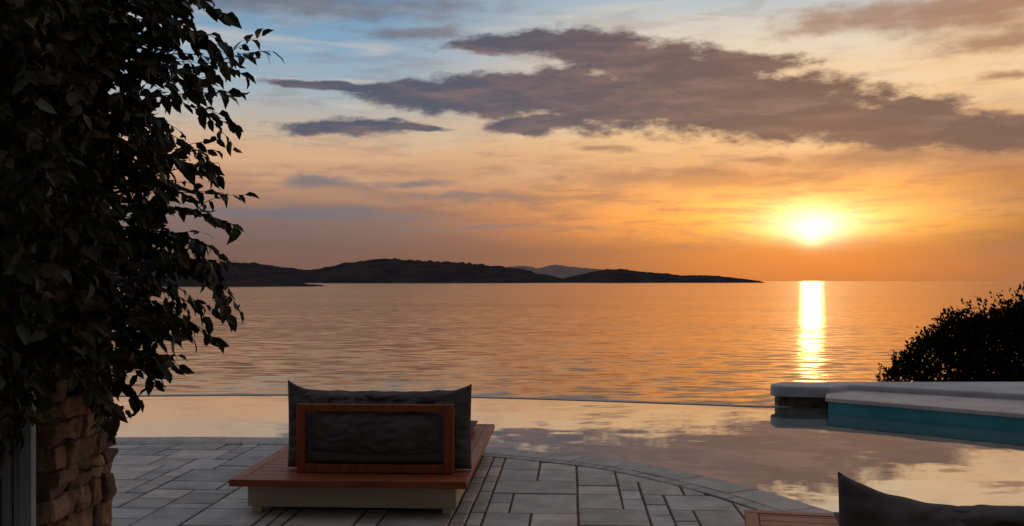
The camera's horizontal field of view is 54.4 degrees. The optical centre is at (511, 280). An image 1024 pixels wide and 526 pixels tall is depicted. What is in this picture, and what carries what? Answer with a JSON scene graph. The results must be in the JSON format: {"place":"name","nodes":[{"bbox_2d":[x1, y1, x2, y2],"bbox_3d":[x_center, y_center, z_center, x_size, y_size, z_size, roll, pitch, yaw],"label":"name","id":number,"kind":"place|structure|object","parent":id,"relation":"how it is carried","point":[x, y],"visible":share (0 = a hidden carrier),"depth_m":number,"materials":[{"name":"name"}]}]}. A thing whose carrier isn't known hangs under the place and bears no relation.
{"place":"outdoors","nodes":[
{"label":"outdoors","id":0,"kind":"place"},
{"bbox_2d":[110,273,322,286],"bbox_3d":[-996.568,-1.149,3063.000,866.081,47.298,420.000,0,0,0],"label":"headland","id":1,"kind":"structure","parent":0,"point":[236,281],"depth_m":2934.49,"materials":[{"name":"plant"}]},
{"bbox_2d":[115,258,572,282],"bbox_3d":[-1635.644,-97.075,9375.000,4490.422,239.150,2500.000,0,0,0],"label":"island hills","id":2,"kind":"structure","parent":0,"point":[394,270],"depth_m":8487.48,"materials":[{"name":"plant"}]},
{"bbox_2d":[507,265,600,278],"bbox_3d":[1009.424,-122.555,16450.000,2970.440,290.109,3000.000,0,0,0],"label":"distant mountains","id":3,"kind":"structure","parent":0,"point":[561,271],"depth_m":15658.47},
{"bbox_2d":[105,281,1023,404],"bbox_3d":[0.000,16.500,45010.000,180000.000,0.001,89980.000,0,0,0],"label":"sea","id":4,"kind":"structure","parent":0,"point":[735,343],"depth_m":295.68,"materials":[{"name":"liquid"}]},
{"bbox_2d":[109,0,1023,280],"label":"sky","id":5,"kind":"structure","parent":0,"point":[758,140],"materials":[{"name":"orange"}]},
{"bbox_2d":[563,269,764,282],"bbox_3d":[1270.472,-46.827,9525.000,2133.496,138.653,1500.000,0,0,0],"label":"island hills","id":6,"kind":"structure","parent":0,"point":[615,276],"depth_m":8984.32,"materials":[{"name":"plant"}]},
{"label":"hillside ground","id":7,"kind":"structure","parent":0,"visible":0},
{"bbox_2d":[108,437,833,525],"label":"stone terrace","id":8,"kind":"structure","parent":7,"relation":"on","point":[171,481],"depth_m":6.97,"materials":[{"name":"stone"}]},
{"bbox_2d":[2,98,35,525],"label":"window shutter","id":9,"kind":"object","parent":8,"relation":"on","point":[25,486],"depth_m":3.81,"materials":[{"name":"wood"}]},
{"bbox_2d":[0,23,102,525],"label":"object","id":10,"kind":"object","parent":8,"relation":"on","point":[43,424],"depth_m":3.92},
{"bbox_2d":[0,0,115,525],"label":"stones","id":11,"kind":"object","parent":8,"relation":"on","point":[84,498],"visible":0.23,"depth_m":4.06,"materials":[{"name":"stone"}]},
{"bbox_2d":[0,0,284,478],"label":"climbing shrub","id":12,"kind":"object","parent":8,"relation":"on","point":[117,40],"visible":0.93,"depth_m":3.90,"materials":[{"name":"green plant"}]},
{"bbox_2d":[229,380,494,513],"bbox_3d":[-0.978,1.083,7.573,1.520,0.833,2.550,0,0,3],"label":"outdoor daybed","id":13,"kind":"object","parent":8,"relation":"on","point":[383,449],"visible":1,"depth_m":6.52,"materials":[{"name":"brown wood"}]},
{"bbox_2d":[744,472,1023,525],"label":"outdoor daybed","id":14,"kind":"object","parent":8,"relation":"on","point":[860,504],"visible":1,"depth_m":3.29,"materials":[{"name":"grey fabric"}]},
{"bbox_2d":[113,394,1023,511],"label":"infinity pool","id":15,"kind":"structure","parent":7,"relation":"on","point":[805,455],"depth_m":9.70,"materials":[{"name":"liquid"}]},
{"bbox_2d":[775,396,827,407],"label":"pool wall","id":16,"kind":"structure","parent":15,"relation":"on","point":[817,402],"depth_m":12.10,"materials":[{"name":"stone"}]},
{"bbox_2d":[771,382,1023,399],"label":"parapet","id":17,"kind":"structure","parent":16,"relation":"on","point":[1006,390],"depth_m":12.05,"materials":[{"name":"paint"}]},
{"bbox_2d":[828,402,1023,431],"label":"face","id":18,"kind":"object","parent":15,"relation":"attached to","point":[959,419],"visible":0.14,"depth_m":10.76},
{"bbox_2d":[825,390,1023,417],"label":"coping","id":19,"kind":"object","parent":18,"relation":"on","point":[993,406],"visible":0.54,"depth_m":11.13,"materials":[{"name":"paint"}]},
{"bbox_2d":[876,281,1023,381],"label":"coastal shrub","id":20,"kind":"object","parent":7,"relation":"on","point":[980,338],"visible":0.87,"depth_m":28.05,"materials":[{"name":"green plant"}]}
]}

